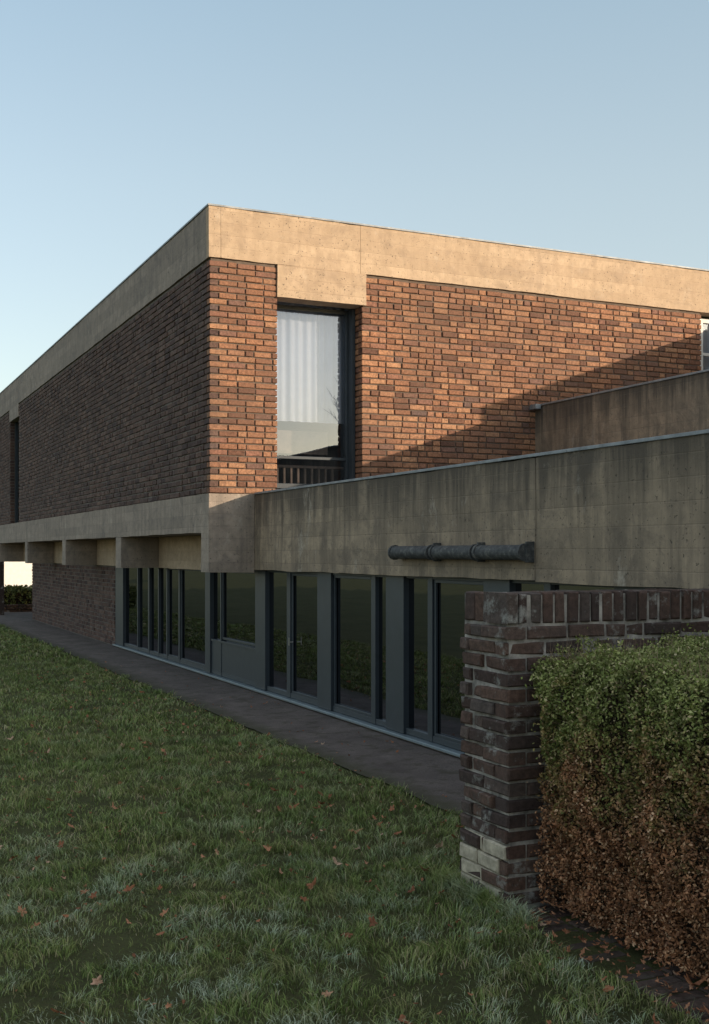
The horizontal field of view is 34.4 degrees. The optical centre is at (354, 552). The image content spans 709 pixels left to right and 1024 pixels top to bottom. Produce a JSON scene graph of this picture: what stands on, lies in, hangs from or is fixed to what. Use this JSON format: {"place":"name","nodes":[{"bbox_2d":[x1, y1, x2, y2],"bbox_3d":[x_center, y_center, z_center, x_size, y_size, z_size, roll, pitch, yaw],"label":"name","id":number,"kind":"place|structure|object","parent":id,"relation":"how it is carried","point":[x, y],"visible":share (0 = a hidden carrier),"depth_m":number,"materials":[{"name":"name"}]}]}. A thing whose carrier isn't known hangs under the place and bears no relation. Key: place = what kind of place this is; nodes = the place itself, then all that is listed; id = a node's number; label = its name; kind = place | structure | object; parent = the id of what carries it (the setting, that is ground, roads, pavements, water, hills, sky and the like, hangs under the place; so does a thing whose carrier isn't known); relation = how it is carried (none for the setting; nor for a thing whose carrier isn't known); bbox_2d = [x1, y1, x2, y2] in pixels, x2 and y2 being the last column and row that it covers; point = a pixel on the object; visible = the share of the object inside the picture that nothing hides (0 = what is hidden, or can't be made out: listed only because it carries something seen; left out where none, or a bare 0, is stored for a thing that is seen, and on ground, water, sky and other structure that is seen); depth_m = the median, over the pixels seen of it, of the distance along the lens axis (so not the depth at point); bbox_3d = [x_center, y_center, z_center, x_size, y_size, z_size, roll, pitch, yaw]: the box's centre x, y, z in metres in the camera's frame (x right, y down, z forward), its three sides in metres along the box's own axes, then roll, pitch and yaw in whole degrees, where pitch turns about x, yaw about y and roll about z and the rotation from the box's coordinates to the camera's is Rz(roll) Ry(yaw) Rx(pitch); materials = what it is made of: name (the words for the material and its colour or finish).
{"place":"outdoors","nodes":[
{"label":"outdoors","id":0,"kind":"place"},
{"bbox_2d":[11,612,32,618],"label":"passage paving","id":1,"kind":"structure","parent":0,"point":[27,614],"depth_m":29.37,"materials":[{"name":"concrete"}]},
{"bbox_2d":[23,533,254,569],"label":"ground floor lintel","id":2,"kind":"structure","parent":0,"point":[179,552],"depth_m":16.15,"materials":[{"name":"beige concrete"}]},
{"bbox_2d":[0,624,708,1023],"bbox_3d":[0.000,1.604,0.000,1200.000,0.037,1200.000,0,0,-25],"label":"lawn ground","id":3,"kind":"structure","parent":0,"point":[108,944],"depth_m":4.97,"materials":[{"name":"green plant"}]},
{"bbox_2d":[4,585,32,609],"bbox_3d":[-9.195,1.201,31.727,8.151,0.797,1.186,0,0,-25],"label":"boxwood hedge","id":4,"kind":"object","parent":3,"relation":"on","point":[17,594],"visible":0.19,"depth_m":31.31,"materials":[{"name":"green plant"}]},
{"bbox_2d":[4,562,32,585],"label":"walls","id":5,"kind":"structure","parent":3,"relation":"on","point":[17,573],"depth_m":44.61,"materials":[{"name":"white paint"}]},
{"bbox_2d":[4,604,32,611],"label":"brick wall","id":6,"kind":"structure","parent":3,"relation":"on","point":[19,606],"depth_m":30.87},
{"bbox_2d":[0,264,202,644],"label":"side mortar","id":7,"kind":"object","parent":3,"relation":"on","point":[158,298],"visible":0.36,"depth_m":17.62,"materials":[{"name":"grey concrete"}]},
{"bbox_2d":[0,263,217,643],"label":"side brickwork","id":8,"kind":"object","parent":7,"relation":"attached to","point":[104,367],"visible":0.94,"depth_m":17.07,"materials":[{"name":"brown brick"}]},
{"bbox_2d":[9,403,19,422],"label":"slot lintel","id":9,"kind":"structure","parent":8,"relation":"attached to","point":[14,417],"depth_m":25.86,"materials":[{"name":"beige concrete"}]},
{"bbox_2d":[15,420,19,522],"bbox_3d":[-7.539,-1.835,25.874,0.060,2.330,1.260,0,0,-25],"label":"slot window frame","id":10,"kind":"object","parent":8,"relation":"in","point":[16,472],"visible":0.24,"depth_m":26.39,"materials":[{"name":"black metal"}]},
{"bbox_2d":[18,422,18,522],"bbox_3d":[-7.480,-1.940,25.901,0.050,2.680,1.500,0,0,-25],"label":"slot window reveal","id":11,"kind":"object","parent":8,"relation":"attached to","point":[18,472],"visible":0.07,"depth_m":26.41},
{"bbox_2d":[0,612,464,814],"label":"footpath","id":12,"kind":"structure","parent":3,"relation":"on","point":[430,775],"depth_m":10.66,"materials":[{"name":"concrete"}]},
{"bbox_2d":[0,562,3,614],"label":"passage pier","id":13,"kind":"structure","parent":12,"relation":"on","point":[1,588],"depth_m":29.13,"materials":[{"name":"brick"}]},
{"bbox_2d":[128,650,459,757],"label":"plinth","id":14,"kind":"structure","parent":3,"relation":"on","point":[307,708],"depth_m":11.40,"materials":[{"name":"concrete"}]},
{"bbox_2d":[112,644,464,756],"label":"aluminium sill","id":15,"kind":"structure","parent":14,"relation":"on","point":[432,745],"depth_m":11.35,"materials":[{"name":"grey metal"}]},
{"bbox_2d":[115,566,668,750],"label":"glazing frames","id":16,"kind":"structure","parent":15,"relation":"on","point":[248,665],"depth_m":11.23,"materials":[{"name":"grey metal"}]},
{"bbox_2d":[126,568,613,739],"bbox_3d":[-0.854,0.865,12.604,0.001,1.350,15.000,0,0,-25],"label":"ground floor glass","id":17,"kind":"object","parent":16,"relation":"in","point":[354,643],"visible":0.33,"depth_m":11.09,"materials":[{"name":"glass"}]},
{"bbox_2d":[0,657,708,1023],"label":"fallen leaves","id":18,"kind":"object","parent":3,"relation":"on","point":[374,923],"visible":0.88,"depth_m":5.05,"materials":[{"name":"brown plant"}]},
{"bbox_2d":[459,588,708,905],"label":"brickwork","id":19,"kind":"object","parent":3,"relation":"on","point":[501,607],"visible":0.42,"depth_m":5.21,"materials":[{"name":"brick"}]},
{"bbox_2d":[460,828,509,898],"bbox_3d":[0.594,1.448,5.289,0.041,0.278,0.401,0,0,-25],"label":"limewash patch","id":20,"kind":"object","parent":19,"relation":"attached to","point":[489,854],"visible":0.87,"depth_m":5.27,"materials":[{"name":"brick"}]},
{"bbox_2d":[465,592,708,909],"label":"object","id":21,"kind":"object","parent":3,"relation":"on","point":[474,682],"visible":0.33,"depth_m":5.21,"materials":[{"name":"brown brick"}]},
{"bbox_2d":[521,622,708,985],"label":"clipped hedge","id":22,"kind":"object","parent":3,"relation":"on","point":[632,822],"visible":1,"depth_m":4.54,"materials":[{"name":"green plant"}]},
{"bbox_2d":[523,902,708,1023],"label":"brick edging","id":23,"kind":"object","parent":3,"relation":"on","point":[674,981],"visible":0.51,"depth_m":4.34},
{"bbox_2d":[0,0,708,391],"label":"sky","id":24,"kind":"structure","parent":0,"point":[582,126],"materials":[{"name":"blue"}]},
{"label":"ground floor","id":25,"kind":"structure","parent":0,"visible":0},
{"bbox_2d":[0,543,22,561],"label":"cantilever beam","id":26,"kind":"structure","parent":25,"relation":"attached to","point":[11,552],"depth_m":27.97,"materials":[{"name":"grey concrete"}]},
{"bbox_2d":[0,521,26,542],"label":"floor band","id":27,"kind":"object","parent":25,"relation":"on","point":[14,533],"visible":0.48,"depth_m":25.84,"materials":[{"name":"grey concrete"}]},
{"bbox_2d":[25,542,53,562],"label":"cantilever beam","id":28,"kind":"structure","parent":25,"relation":"attached to","point":[39,552],"depth_m":24.16,"materials":[{"name":"grey concrete"}]},
{"bbox_2d":[27,515,64,541],"bbox_3d":[-5.673,-0.441,22.387,0.767,0.442,4.200,0,0,-25],"label":"floor band","id":29,"kind":"object","parent":25,"relation":"on","point":[51,529],"visible":0.52,"depth_m":22.01,"materials":[{"name":"grey concrete"}]},
{"bbox_2d":[62,540,96,564],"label":"cantilever beam","id":30,"kind":"structure","parent":25,"relation":"attached to","point":[79,552],"depth_m":20.34,"materials":[{"name":"grey concrete"}]},
{"bbox_2d":[65,507,119,539],"bbox_3d":[-3.911,-0.441,18.575,0.767,0.443,4.200,0,0,-25],"label":"floor band","id":31,"kind":"object","parent":25,"relation":"on","point":[103,524],"visible":0.63,"depth_m":18.20,"materials":[{"name":"grey concrete"}]},
{"bbox_2d":[116,537,158,567],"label":"cantilever beam","id":32,"kind":"structure","parent":25,"relation":"attached to","point":[136,552],"depth_m":16.56,"materials":[{"name":"grey concrete"}]},
{"bbox_2d":[120,494,254,536],"bbox_3d":[-2.213,-0.441,14.899,0.766,0.442,3.902,0,0,-25],"label":"floor band","id":33,"kind":"object","parent":25,"relation":"on","point":[181,516],"visible":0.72,"depth_m":14.44,"materials":[{"name":"grey concrete"}]},
{"bbox_2d":[254,421,343,495],"bbox_3d":[-0.667,-1.990,14.674,2.900,2.620,2.200,0,0,-25],"label":"room shell","id":34,"kind":"object","parent":33,"relation":"on","point":[335,440],"depth_m":15.84},
{"bbox_2d":[275,430,327,454],"bbox_3d":[-0.940,-1.340,13.859,1.320,0.280,0.050,0,0,-25],"label":"window seat panel","id":35,"kind":"object","parent":34,"relation":"attached to","point":[302,442],"visible":0.43,"depth_m":13.97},
{"bbox_2d":[276,465,343,483],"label":"window balusters","id":36,"kind":"object","parent":34,"relation":"on","point":[311,468],"depth_m":13.90,"materials":[{"name":"black metal"}]},
{"bbox_2d":[275,302,350,423],"bbox_3d":[-0.652,-2.280,13.689,1.700,1.440,0.055,0,0,-25],"label":"curtain","id":37,"kind":"object","parent":34,"relation":"hanging from","point":[310,367],"visible":0.34,"depth_m":13.75,"materials":[{"name":"fabric"}]},
{"bbox_2d":[201,493,254,572],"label":"corner block","id":38,"kind":"structure","parent":25,"relation":"on","point":[227,535],"depth_m":12.81,"materials":[{"name":"grey concrete"}]},
{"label":"terrace deck","id":39,"kind":"structure","parent":25,"relation":"on","visible":0},
{"bbox_2d":[255,458,536,580],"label":"terrace parapet","id":40,"kind":"structure","parent":39,"relation":"attached to","point":[358,527],"depth_m":9.59,"materials":[{"name":"concrete"}]},
{"bbox_2d":[388,543,524,561],"bbox_3d":[0.750,0.000,8.714,0.124,0.124,1.991,0,0,-25],"label":"drain pipe","id":41,"kind":"object","parent":40,"relation":"attached to","point":[477,552],"visible":1,"depth_m":8.53,"materials":[{"name":"grey metal"}]},
{"bbox_2d":[433,541,534,562],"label":"pipe brackets","id":42,"kind":"object","parent":40,"relation":"attached to","point":[529,551],"visible":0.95,"depth_m":7.82,"materials":[{"name":"black metal"}]},
{"bbox_2d":[203,258,699,494],"bbox_3d":[2.933,-1.863,14.979,10.108,2.825,0.266,0,0,-25],"label":"front mortar","id":43,"kind":"object","parent":39,"relation":"on","point":[418,323],"visible":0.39,"depth_m":13.92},
{"bbox_2d":[275,264,365,308],"bbox_3d":[-0.422,-3.094,13.382,1.122,0.374,0.256,0,0,-25],"label":"window lintel","id":44,"kind":"structure","parent":43,"relation":"attached to","point":[317,287],"depth_m":13.28,"materials":[{"name":"concrete"}]},
{"bbox_2d":[0,203,708,393],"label":"roof coping","id":45,"kind":"object","parent":43,"relation":"on","point":[271,212],"visible":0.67,"depth_m":14.25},
{"bbox_2d":[0,366,30,417],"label":"fascia panel","id":46,"kind":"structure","parent":45,"relation":"attached to","point":[16,392],"depth_m":25.46,"materials":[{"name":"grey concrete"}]},
{"bbox_2d":[31,331,71,393],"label":"fascia panel","id":47,"kind":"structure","parent":45,"relation":"attached to","point":[51,363],"depth_m":21.52,"materials":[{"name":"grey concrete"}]},
{"bbox_2d":[70,278,130,362],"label":"fascia panel","id":48,"kind":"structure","parent":45,"relation":"attached to","point":[105,318],"depth_m":17.63,"materials":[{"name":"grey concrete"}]},
{"bbox_2d":[129,208,207,317],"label":"fascia panel","id":49,"kind":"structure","parent":45,"relation":"attached to","point":[177,258],"depth_m":14.14,"materials":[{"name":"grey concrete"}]},
{"bbox_2d":[206,205,220,258],"bbox_3d":[-1.572,-3.563,12.771,0.142,0.571,0.100,0,0,-25],"label":"roof fascia corner","id":50,"kind":"object","parent":45,"relation":"attached to","point":[213,231],"visible":1,"depth_m":12.73,"materials":[{"name":"beige concrete"}]},
{"bbox_2d":[220,207,360,273],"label":"roof fascia front","id":51,"kind":"structure","parent":45,"relation":"attached to","point":[260,237],"depth_m":13.10,"materials":[{"name":"concrete"}]},
{"bbox_2d":[360,226,708,316],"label":"roof fascia front","id":52,"kind":"structure","parent":45,"relation":"attached to","point":[397,254],"depth_m":14.46,"materials":[{"name":"concrete"}]},
{"bbox_2d":[207,260,701,492],"bbox_3d":[2.881,-1.851,14.987,10.059,2.793,0.380,0,0,-25],"label":"front brickwork","id":53,"kind":"object","parent":43,"relation":"attached to","point":[268,482],"visible":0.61,"depth_m":13.93,"materials":[{"name":"brown brick"}]},
{"bbox_2d":[275,304,347,488],"bbox_3d":[-0.577,-1.825,13.575,1.142,2.150,0.090,0,0,-25],"label":"window frame","id":54,"kind":"object","parent":53,"relation":"attached to","point":[315,311],"visible":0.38,"depth_m":13.74,"materials":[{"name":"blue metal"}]},
{"bbox_2d":[348,309,354,478],"bbox_3d":[-0.035,-1.825,13.709,0.038,2.150,0.118,0,0,-25],"label":"jamb lining","id":55,"kind":"object","parent":53,"relation":"attached to","point":[351,393],"visible":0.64,"depth_m":13.67,"materials":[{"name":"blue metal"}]},
{"bbox_2d":[700,319,708,370],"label":"side window frame","id":56,"kind":"object","parent":53,"relation":"attached to","point":[704,321],"visible":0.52,"depth_m":15.71,"materials":[{"name":"white metal"}]},
{"bbox_2d":[701,318,708,369],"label":"side window blind","id":57,"kind":"object","parent":43,"relation":"attached to","point":[705,345],"visible":0.11,"depth_m":15.94,"materials":[{"name":"fabric"}]},
{"bbox_2d":[535,372,708,452],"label":"parapet","id":58,"kind":"structure","parent":39,"relation":"on","point":[673,406],"depth_m":12.86,"materials":[{"name":"concrete"}]},
{"bbox_2d":[530,369,708,409],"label":"parapet coping","id":59,"kind":"object","parent":58,"relation":"on","point":[535,406],"visible":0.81,"depth_m":12.94,"materials":[{"name":"metal"}]},
{"bbox_3d":[6.568,0.907,-3.415,0.140,1.385,20.290,0,0,-25],"label":"blank wall","id":60,"kind":"object","parent":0,"visible":0},
{"bbox_2d":[535,434,708,588],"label":"terrace parapet","id":61,"kind":"structure","parent":60,"relation":"on","point":[634,515],"depth_m":6.92,"materials":[{"name":"concrete"}]},
{"bbox_3d":[7.661,-0.220,-5.826,0.237,0.873,15.001,0,0,-25],"label":"terrace parapet","id":62,"kind":"object","parent":60,"relation":"on","visible":0},
{"bbox_2d":[254,429,708,493],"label":"parapet coping","id":63,"kind":"object","parent":62,"relation":"on","point":[645,440],"visible":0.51,"depth_m":7.96,"materials":[{"name":"metal"}]}
]}

